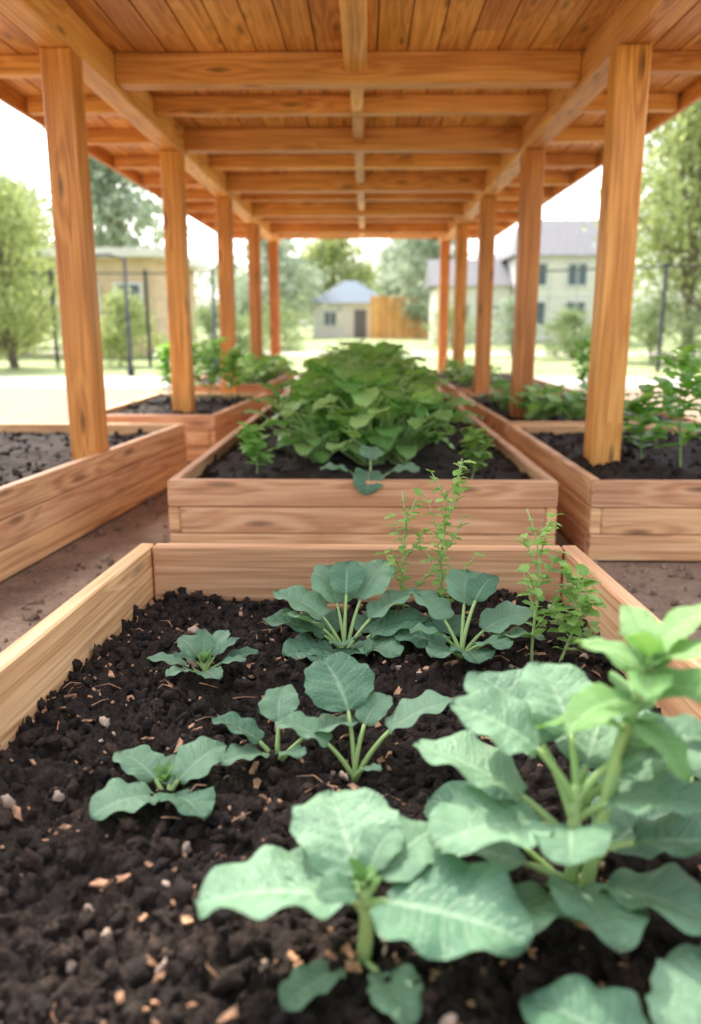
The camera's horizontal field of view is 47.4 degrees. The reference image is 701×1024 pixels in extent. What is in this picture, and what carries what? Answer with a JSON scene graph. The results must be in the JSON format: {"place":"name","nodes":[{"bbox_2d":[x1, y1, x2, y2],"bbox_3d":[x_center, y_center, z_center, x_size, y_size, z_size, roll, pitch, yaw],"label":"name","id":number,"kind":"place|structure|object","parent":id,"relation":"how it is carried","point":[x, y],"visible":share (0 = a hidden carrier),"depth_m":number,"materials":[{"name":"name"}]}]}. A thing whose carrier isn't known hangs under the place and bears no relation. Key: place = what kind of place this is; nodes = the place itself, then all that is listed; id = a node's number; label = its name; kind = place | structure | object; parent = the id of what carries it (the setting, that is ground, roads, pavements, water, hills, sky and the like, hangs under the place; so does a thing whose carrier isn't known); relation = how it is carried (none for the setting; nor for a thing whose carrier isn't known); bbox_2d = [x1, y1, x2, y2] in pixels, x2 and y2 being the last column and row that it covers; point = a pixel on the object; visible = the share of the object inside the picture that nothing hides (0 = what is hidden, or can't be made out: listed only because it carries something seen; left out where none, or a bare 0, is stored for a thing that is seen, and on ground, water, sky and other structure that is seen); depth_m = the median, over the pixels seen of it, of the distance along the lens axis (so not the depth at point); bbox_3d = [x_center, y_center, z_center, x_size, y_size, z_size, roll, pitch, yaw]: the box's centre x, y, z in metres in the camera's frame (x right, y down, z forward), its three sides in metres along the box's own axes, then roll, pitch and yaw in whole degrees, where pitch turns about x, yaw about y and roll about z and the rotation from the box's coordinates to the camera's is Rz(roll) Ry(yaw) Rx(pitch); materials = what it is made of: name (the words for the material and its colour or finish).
{"place":"outdoors","nodes":[
{"label":"outdoors","id":0,"kind":"place"},
{"bbox_2d":[0,376,694,387],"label":"garden path","id":1,"kind":"structure","parent":0,"point":[109,381],"depth_m":13.57,"materials":[{"name":"concrete"}]},
{"bbox_2d":[0,387,700,652],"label":"dirt yard","id":2,"kind":"structure","parent":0,"point":[35,405],"depth_m":3.24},
{"bbox_2d":[0,423,187,581],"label":"raised garden bed","id":3,"kind":"object","parent":2,"relation":"on","point":[54,497],"visible":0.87,"depth_m":3.79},
{"bbox_2d":[106,393,268,461],"bbox_3d":[-1.296,-0.723,6.415,1.069,0.345,1.832,0,13,1],"label":"raised garden bed","id":4,"kind":"object","parent":2,"relation":"on","point":[212,420],"visible":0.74,"depth_m":5.80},
{"bbox_2d":[152,340,171,399],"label":"leafy herb plant","id":5,"kind":"object","parent":4,"relation":"on","point":[165,366],"visible":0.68,"depth_m":6.80,"materials":[{"name":"green plant"}]},
{"bbox_2d":[193,341,205,385],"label":"leafy herb plant","id":6,"kind":"object","parent":4,"relation":"on","point":[195,362],"visible":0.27,"depth_m":6.96,"materials":[{"name":"green plant"}]},
{"bbox_2d":[196,337,230,397],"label":"leafy herb plant","id":7,"kind":"object","parent":4,"relation":"on","point":[213,343],"visible":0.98,"depth_m":6.91,"materials":[{"name":"green plant"}]},
{"bbox_2d":[215,343,250,399],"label":"leafy herb plant","id":8,"kind":"object","parent":4,"relation":"on","point":[233,356],"visible":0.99,"depth_m":7.01,"materials":[{"name":"green plant"}]},
{"bbox_2d":[194,371,294,399],"bbox_3d":[-1.260,-1.399,9.301,1.030,0.347,2.500,0,13,1],"label":"raised garden bed","id":9,"kind":"object","parent":2,"relation":"on","point":[281,377],"visible":0.25,"depth_m":8.06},
{"bbox_2d":[238,362,268,383],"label":"leafy herb clump","id":10,"kind":"object","parent":9,"relation":"on","point":[252,375],"visible":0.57,"depth_m":8.38,"materials":[{"name":"green plant"}]},
{"bbox_2d":[240,357,293,382],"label":"leafy herb clump","id":11,"kind":"object","parent":9,"relation":"on","point":[269,367],"visible":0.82,"depth_m":8.97,"materials":[{"name":"green plant"}]},
{"bbox_2d":[248,352,298,377],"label":"leafy herb clump","id":12,"kind":"object","parent":9,"relation":"on","point":[269,357],"visible":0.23,"depth_m":9.63,"materials":[{"name":"green plant"}]},
{"bbox_2d":[0,0,700,465],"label":"timber pergola","id":13,"kind":"object","parent":2,"relation":"on","point":[444,122],"visible":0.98,"depth_m":4.12,"materials":[{"name":"wood"}]},
{"bbox_2d":[0,543,700,1023],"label":"raised garden bed","id":14,"kind":"object","parent":2,"relation":"on","point":[48,925],"visible":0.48,"depth_m":1.32,"materials":[{"name":"wood"}]},
{"bbox_2d":[89,736,226,820],"bbox_3d":[-0.308,0.443,1.303,0.193,0.072,0.192,0,13,1],"label":"broad leaf seedling","id":15,"kind":"object","parent":14,"relation":"on","point":[198,757],"visible":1,"depth_m":1.31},
{"bbox_2d":[146,629,258,679],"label":"cabbage seedling","id":16,"kind":"object","parent":14,"relation":"on","point":[203,645],"visible":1,"depth_m":1.74,"materials":[{"name":"green plant"}]},
{"bbox_2d":[212,684,358,765],"bbox_3d":[-0.118,0.390,1.400,0.249,0.103,0.184,-8,15,-30],"label":"broad leaf seedling","id":17,"kind":"object","parent":14,"relation":"on","point":[277,703],"visible":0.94,"depth_m":1.41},
{"bbox_2d":[45,616,535,1023],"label":"twig litter","id":18,"kind":"object","parent":14,"relation":"on","point":[342,951],"visible":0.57,"depth_m":1.50,"materials":[{"name":"brown plant"}]},
{"bbox_2d":[0,601,604,1023],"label":"pebbles","id":19,"kind":"object","parent":14,"relation":"on","point":[6,801],"visible":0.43,"depth_m":1.25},
{"bbox_2d":[263,559,430,661],"bbox_3d":[-0.008,0.244,1.917,0.400,0.201,0.313,0,13,1],"label":"leafy vegetable plant","id":20,"kind":"object","parent":14,"relation":"on","point":[342,582],"visible":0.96,"depth_m":1.93,"materials":[{"name":"green plant"}]},
{"bbox_2d":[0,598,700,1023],"bbox_3d":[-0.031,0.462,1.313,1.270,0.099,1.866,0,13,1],"label":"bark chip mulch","id":21,"kind":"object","parent":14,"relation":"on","point":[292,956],"visible":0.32,"depth_m":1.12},
{"bbox_2d":[194,788,533,1023],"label":"broad leaf vegetable","id":22,"kind":"object","parent":14,"relation":"on","point":[436,904],"visible":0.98,"depth_m":0.91,"materials":[{"name":"plant"}]},
{"bbox_2d":[274,652,453,782],"bbox_3d":[0.025,0.376,1.387,0.284,0.181,0.191,6,14,24],"label":"broad leaf seedling","id":23,"kind":"object","parent":14,"relation":"on","point":[339,682],"visible":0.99,"depth_m":1.41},
{"bbox_2d":[374,488,438,608],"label":"sprouting herb","id":24,"kind":"object","parent":14,"relation":"on","point":[405,520],"visible":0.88,"depth_m":2.01,"materials":[{"name":"green plant"}]},
{"bbox_2d":[413,459,485,601],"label":"sprouting herb","id":25,"kind":"object","parent":14,"relation":"on","point":[440,531],"visible":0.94,"depth_m":1.92,"materials":[{"name":"green plant"}]},
{"bbox_2d":[393,568,545,663],"bbox_3d":[0.267,0.253,1.829,0.335,0.182,0.277,10,17,38],"label":"leafy vegetable plant","id":26,"kind":"object","parent":14,"relation":"on","point":[468,587],"visible":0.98,"depth_m":1.85,"materials":[{"name":"green plant"}]},
{"bbox_2d":[514,509,570,661],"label":"sprouting herb","id":27,"kind":"object","parent":14,"relation":"on","point":[538,593],"visible":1,"depth_m":1.74,"materials":[{"name":"green plant"}]},
{"bbox_2d":[413,661,700,952],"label":"broad leaf vegetable","id":28,"kind":"object","parent":14,"relation":"on","point":[489,815],"visible":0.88,"depth_m":0.99,"materials":[{"name":"plant"}]},
{"bbox_2d":[537,561,606,663],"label":"sprouting herb","id":29,"kind":"object","parent":14,"relation":"on","point":[574,623],"visible":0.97,"depth_m":1.72,"materials":[{"name":"green plant"}]},
{"bbox_2d":[520,944,700,1023],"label":"broad leaf vegetable","id":30,"kind":"object","parent":14,"relation":"on","point":[673,996],"visible":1,"depth_m":0.83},
{"bbox_2d":[536,604,700,929],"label":"flowering stalk plant","id":31,"kind":"object","parent":14,"relation":"on","point":[656,646],"visible":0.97,"depth_m":0.95,"materials":[{"name":"green plant"}]},
{"bbox_2d":[579,763,700,816],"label":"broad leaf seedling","id":32,"kind":"object","parent":14,"relation":"on","point":[696,773],"visible":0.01,"depth_m":1.29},
{"bbox_2d":[0,487,700,649],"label":"dirt clods","id":33,"kind":"object","parent":2,"relation":"on","point":[28,615],"visible":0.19,"depth_m":3.06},
{"bbox_2d":[167,386,558,544],"bbox_3d":[0.123,-0.890,7.139,1.558,0.340,8.089,0,13,1],"label":"raised garden bed","id":34,"kind":"object","parent":2,"relation":"on","point":[221,491],"visible":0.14,"depth_m":3.21,"materials":[{"name":"wood"}]},
{"bbox_2d":[233,422,277,473],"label":"sprouting herb","id":35,"kind":"object","parent":34,"relation":"on","point":[249,437],"visible":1,"depth_m":3.57,"materials":[{"name":"green plant"}]},
{"bbox_2d":[245,380,364,440],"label":"leafy green plant","id":36,"kind":"object","parent":34,"relation":"on","point":[277,399],"visible":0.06,"depth_m":4.52,"materials":[{"name":"green plant"}]},
{"bbox_2d":[280,369,333,397],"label":"leafy green plant","id":37,"kind":"object","parent":34,"relation":"on","point":[300,375],"visible":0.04,"depth_m":5.19,"materials":[{"name":"green plant"}]},
{"bbox_2d":[251,402,369,462],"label":"leafy green plant","id":38,"kind":"object","parent":34,"relation":"on","point":[319,455],"visible":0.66,"depth_m":3.78,"materials":[{"name":"green plant"}]},
{"bbox_2d":[241,379,382,452],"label":"leafy green plant","id":39,"kind":"object","parent":34,"relation":"on","point":[293,403],"visible":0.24,"depth_m":4.02,"materials":[{"name":"green plant"}]},
{"bbox_2d":[284,359,416,428],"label":"leafy green plant","id":40,"kind":"object","parent":34,"relation":"on","point":[319,382],"visible":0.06,"depth_m":4.63,"materials":[{"name":"green plant"}]},
{"bbox_2d":[321,339,386,356],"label":"leafy green plant","id":41,"kind":"object","parent":34,"relation":"on","point":[347,343],"visible":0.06,"depth_m":9.11,"materials":[{"name":"green plant"}]},
{"bbox_2d":[302,344,408,381],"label":"leafy green plant","id":42,"kind":"object","parent":34,"relation":"on","point":[363,358],"visible":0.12,"depth_m":6.00,"materials":[{"name":"green plant"}]},
{"bbox_2d":[274,349,440,388],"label":"leafy green plant","id":43,"kind":"object","parent":34,"relation":"on","point":[350,358],"visible":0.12,"depth_m":5.47,"materials":[{"name":"green plant"}]},
{"bbox_2d":[258,375,466,466],"bbox_3d":[0.057,-0.411,3.748,0.974,0.444,0.800,2,13,7],"label":"leafy green plant","id":44,"kind":"object","parent":34,"relation":"on","point":[384,437],"visible":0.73,"depth_m":3.69,"materials":[{"name":"green plant"}]},
{"bbox_2d":[286,357,443,387],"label":"leafy green plant","id":45,"kind":"object","parent":34,"relation":"on","point":[322,363],"visible":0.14,"depth_m":4.87,"materials":[{"name":"green plant"}]},
{"bbox_2d":[284,362,449,444],"bbox_3d":[0.119,-0.548,4.224,0.873,0.495,0.879,9,16,34],"label":"leafy green plant","id":46,"kind":"object","parent":34,"relation":"on","point":[368,375],"visible":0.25,"depth_m":3.98,"materials":[{"name":"green plant"}]},
{"bbox_2d":[306,343,430,369],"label":"leafy green plant","id":47,"kind":"object","parent":34,"relation":"on","point":[390,347],"visible":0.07,"depth_m":6.53,"materials":[{"name":"green plant"}]},
{"bbox_2d":[320,445,419,494],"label":"broad leaf seedling","id":48,"kind":"object","parent":34,"relation":"on","point":[361,477],"visible":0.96,"depth_m":3.23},
{"bbox_2d":[348,341,414,357],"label":"leafy green plant","id":49,"kind":"object","parent":34,"relation":"on","point":[380,346],"visible":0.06,"depth_m":7.68,"materials":[{"name":"green plant"}]},
{"bbox_2d":[321,387,475,443],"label":"leafy green plant","id":50,"kind":"object","parent":34,"relation":"on","point":[458,419],"visible":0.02,"depth_m":4.17,"materials":[{"name":"green plant"}]},
{"bbox_2d":[323,383,483,464],"bbox_3d":[0.198,-0.412,3.851,0.670,0.398,0.704,9,16,34],"label":"leafy green plant","id":51,"kind":"object","parent":34,"relation":"on","point":[408,451],"visible":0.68,"depth_m":3.75,"materials":[{"name":"green plant"}]},
{"bbox_2d":[371,375,467,423],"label":"leafy green plant","id":52,"kind":"object","parent":34,"relation":"on","point":[423,379],"visible":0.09,"depth_m":4.49,"materials":[{"name":"green plant"}]},
{"bbox_2d":[459,426,494,479],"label":"sprouting herb","id":53,"kind":"object","parent":34,"relation":"on","point":[474,437],"visible":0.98,"depth_m":3.36,"materials":[{"name":"green plant"}]},
{"bbox_2d":[430,372,569,396],"bbox_3d":[1.583,-1.355,9.154,1.180,0.327,2.699,0,13,1],"label":"raised garden bed","id":54,"kind":"object","parent":2,"relation":"on","point":[453,388],"visible":0.22,"depth_m":8.60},
{"bbox_2d":[436,359,467,380],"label":"leafy herb clump","id":55,"kind":"object","parent":54,"relation":"on","point":[448,374],"visible":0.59,"depth_m":9.42,"materials":[{"name":"green plant"}]},
{"bbox_2d":[450,364,492,387],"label":"leafy herb clump","id":56,"kind":"object","parent":54,"relation":"on","point":[469,377],"visible":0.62,"depth_m":8.24,"materials":[{"name":"green plant"}]},
{"bbox_2d":[460,365,504,377],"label":"leafy herb clump","id":57,"kind":"object","parent":54,"relation":"on","point":[494,373],"visible":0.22,"depth_m":8.79,"materials":[{"name":"green plant"}]},
{"bbox_2d":[456,393,700,441],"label":"raised garden bed","id":58,"kind":"object","parent":2,"relation":"on","point":[497,420],"visible":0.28,"depth_m":5.65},
{"bbox_2d":[478,378,510,409],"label":"leafy herb clump","id":59,"kind":"object","parent":58,"relation":"on","point":[504,385],"visible":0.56,"depth_m":6.19,"materials":[{"name":"green plant"}]},
{"bbox_2d":[505,384,569,420],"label":"leafy herb clump","id":60,"kind":"object","parent":58,"relation":"on","point":[534,411],"visible":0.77,"depth_m":5.41,"materials":[{"name":"green plant"}]},
{"bbox_2d":[519,383,581,417],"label":"leafy herb clump","id":61,"kind":"object","parent":58,"relation":"on","point":[539,390],"visible":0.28,"depth_m":5.70,"materials":[{"name":"green plant"}]},
{"bbox_2d":[540,388,586,420],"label":"leafy herb clump","id":62,"kind":"object","parent":58,"relation":"on","point":[574,401],"visible":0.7,"depth_m":5.33,"materials":[{"name":"green plant"}]},
{"bbox_2d":[564,331,590,395],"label":"leafy herb plant","id":63,"kind":"object","parent":58,"relation":"on","point":[584,357],"visible":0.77,"depth_m":6.45,"materials":[{"name":"green plant"}]},
{"bbox_2d":[562,383,637,414],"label":"leafy herb clump","id":64,"kind":"object","parent":58,"relation":"on","point":[583,386],"visible":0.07,"depth_m":5.44,"materials":[{"name":"green plant"}]},
{"bbox_2d":[508,424,700,560],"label":"raised garden bed","id":65,"kind":"object","parent":2,"relation":"on","point":[631,505],"visible":0.69,"depth_m":3.23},
{"bbox_2d":[622,384,673,459],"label":"leafy herb plant","id":66,"kind":"object","parent":65,"relation":"on","point":[641,417],"visible":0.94,"depth_m":3.86,"materials":[{"name":"green plant"}]},
{"bbox_2d":[642,344,700,466],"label":"leafy herb plant","id":67,"kind":"object","parent":65,"relation":"on","point":[691,367],"visible":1,"depth_m":3.65,"materials":[{"name":"green plant"}]},
{"bbox_2d":[0,326,700,376],"bbox_3d":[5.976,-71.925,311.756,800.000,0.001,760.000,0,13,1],"label":"ground","id":68,"kind":"structure","parent":0,"point":[142,368],"depth_m":21.85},
{"bbox_2d":[0,172,58,353],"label":"deciduous tree","id":69,"kind":"object","parent":68,"relation":"on","point":[47,307],"visible":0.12,"depth_m":26.22,"materials":[{"name":"green plant"}]},
{"bbox_2d":[0,156,95,321],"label":"deciduous tree","id":70,"kind":"object","parent":68,"relation":"on","point":[4,176],"visible":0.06,"depth_m":33.89,"materials":[{"name":"green plant"}]},
{"bbox_2d":[0,152,116,367],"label":"garden tree","id":71,"kind":"object","parent":68,"relation":"on","point":[14,224],"visible":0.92,"depth_m":17.20,"materials":[{"name":"green plant"}]},
{"bbox_2d":[23,126,195,299],"bbox_3d":[-10.564,-13.253,36.510,7.603,11.263,9.637,0,13,1],"label":"deciduous tree","id":72,"kind":"object","parent":68,"relation":"on","point":[113,210],"visible":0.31,"depth_m":34.19,"materials":[{"name":"green plant"}]},
{"bbox_2d":[95,254,134,375],"bbox_3d":[-4.385,-3.661,14.944,0.577,2.225,0.140,0,13,1],"label":"street lamp","id":73,"kind":"object","parent":68,"relation":"on","point":[130,370],"visible":0.94,"depth_m":14.90,"materials":[{"name":"metal"}]},
{"bbox_2d":[0,270,236,366],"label":"metal fence","id":74,"kind":"object","parent":68,"relation":"on","point":[147,319],"visible":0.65,"depth_m":17.96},
{"bbox_2d":[33,247,208,355],"bbox_3d":[-7.376,-7.038,27.256,3.900,3.155,6.900,0,13,1],"label":"flat roof bungalow","id":75,"kind":"object","parent":68,"relation":"on","point":[141,259],"visible":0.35,"depth_m":24.20,"materials":[{"name":"paint"}]},
{"bbox_2d":[97,282,142,321],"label":"windows","id":76,"kind":"structure","parent":75,"relation":"in","point":[136,287],"depth_m":24.17,"materials":[{"name":"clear glass"}]},
{"bbox_2d":[98,284,164,366],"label":"shrub","id":77,"kind":"object","parent":68,"relation":"on","point":[111,341],"visible":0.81,"depth_m":18.32,"materials":[{"name":"green plant"}]},
{"bbox_2d":[210,264,238,370],"bbox_3d":[-2.431,-3.716,15.509,0.577,2.075,0.140,0,13,1],"label":"street lamp","id":78,"kind":"object","parent":68,"relation":"on","point":[236,266],"visible":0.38,"depth_m":15.42,"materials":[{"name":"metal"}]},
{"bbox_2d":[191,291,269,364],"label":"shrub","id":79,"kind":"object","parent":68,"relation":"on","point":[241,327],"visible":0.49,"depth_m":19.35,"materials":[{"name":"green plant"}]},
{"bbox_2d":[194,239,340,337],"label":"deciduous tree","id":80,"kind":"object","parent":68,"relation":"on","point":[290,262],"visible":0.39,"depth_m":56.69,"materials":[{"name":"green plant"}]},
{"bbox_2d":[244,283,326,351],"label":"shrub","id":81,"kind":"object","parent":68,"relation":"on","point":[284,317],"visible":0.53,"depth_m":29.23,"materials":[{"name":"green plant"}]},
{"bbox_2d":[289,239,389,325],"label":"deciduous tree","id":82,"kind":"object","parent":68,"relation":"on","point":[332,254],"visible":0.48,"depth_m":69.58,"materials":[{"name":"green plant"}]},
{"bbox_2d":[308,281,383,337],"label":"white cottage","id":83,"kind":"structure","parent":68,"relation":"on","point":[351,317],"depth_m":58.39,"materials":[{"name":"paint"}]},
{"bbox_2d":[323,311,336,325],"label":"windows","id":84,"kind":"structure","parent":83,"relation":"in","point":[330,317],"depth_m":58.29,"materials":[{"name":"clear glass"}]},
{"bbox_2d":[354,309,366,337],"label":"door","id":85,"kind":"structure","parent":83,"relation":"in","point":[360,315],"depth_m":58.30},
{"bbox_2d":[37,258,700,332],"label":"distant trees","id":86,"kind":"object","parent":68,"relation":"on","point":[198,287],"visible":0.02,"depth_m":101.36,"materials":[{"name":"green plant"}]},
{"bbox_2d":[363,239,426,334],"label":"deciduous tree","id":87,"kind":"object","parent":68,"relation":"on","point":[386,253],"visible":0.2,"depth_m":75.76,"materials":[{"name":"green plant"}]},
{"bbox_2d":[370,296,429,338],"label":"timber fence","id":88,"kind":"object","parent":68,"relation":"on","point":[383,331],"visible":0.5,"depth_m":55.39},
{"bbox_2d":[364,239,477,330],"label":"deciduous tree","id":89,"kind":"object","parent":68,"relation":"on","point":[427,249],"visible":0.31,"depth_m":52.28,"materials":[{"name":"green plant"}]},
{"bbox_2d":[415,297,475,348],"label":"shrub","id":90,"kind":"object","parent":68,"relation":"on","point":[450,324],"visible":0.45,"depth_m":32.92,"materials":[{"name":"green plant"}]},
{"bbox_2d":[491,290,542,355],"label":"shrub","id":91,"kind":"object","parent":68,"relation":"on","point":[508,307],"visible":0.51,"depth_m":25.01,"materials":[{"name":"green plant"}]},
{"bbox_2d":[536,295,592,357],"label":"shrub","id":92,"kind":"object","parent":68,"relation":"on","point":[569,316],"visible":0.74,"depth_m":23.20,"materials":[{"name":"green plant"}]},
{"bbox_2d":[535,263,700,371],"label":"metal fence","id":93,"kind":"object","parent":68,"relation":"on","point":[666,266],"visible":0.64,"depth_m":15.97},
{"bbox_2d":[549,100,700,358],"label":"deciduous tree","id":94,"kind":"object","parent":68,"relation":"on","point":[662,240],"visible":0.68,"depth_m":20.38,"materials":[{"name":"green plant"}]},
{"bbox_2d":[583,102,700,315],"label":"deciduous tree","id":95,"kind":"object","parent":68,"relation":"on","point":[695,299],"visible":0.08,"depth_m":25.44,"materials":[{"name":"green plant"}]},
{"bbox_2d":[628,279,700,364],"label":"shrub","id":96,"kind":"object","parent":68,"relation":"on","point":[650,318],"visible":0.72,"depth_m":19.06,"materials":[{"name":"green plant"}]},
{"bbox_2d":[668,302,700,361],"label":"shrub","id":97,"kind":"object","parent":68,"relation":"on","point":[695,343],"visible":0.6,"depth_m":18.83,"materials":[{"name":"green plant"}]},
{"bbox_2d":[0,101,700,325],"label":"sky","id":98,"kind":"structure","parent":0,"point":[20,136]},
{"bbox_2d":[2,352,700,354],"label":"garden path","id":99,"kind":"structure","parent":0,"point":[412,353],"depth_m":27.01,"materials":[{"name":"concrete"}]},
{"bbox_2d":[429,286,510,342],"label":"walls","id":100,"kind":"structure","parent":0,"point":[499,292],"depth_m":41.53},
{"bbox_2d":[424,259,513,289],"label":"roof","id":101,"kind":"structure","parent":100,"relation":"on","point":[502,275],"depth_m":42.21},
{"bbox_2d":[453,304,501,322],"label":"windows","id":102,"kind":"structure","parent":100,"relation":"attached to","point":[493,310],"depth_m":41.51,"materials":[{"name":"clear glass"}]},
{"bbox_2d":[507,256,635,343],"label":"walls","id":103,"kind":"structure","parent":0,"point":[557,282],"depth_m":40.34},
{"bbox_2d":[536,262,589,325],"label":"windows","id":104,"kind":"structure","parent":103,"relation":"attached to","point":[572,280],"depth_m":40.15,"materials":[{"name":"grey glass"}]},
{"bbox_2d":[495,219,638,260],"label":"roof","id":105,"kind":"structure","parent":103,"relation":"on","point":[565,237],"depth_m":41.47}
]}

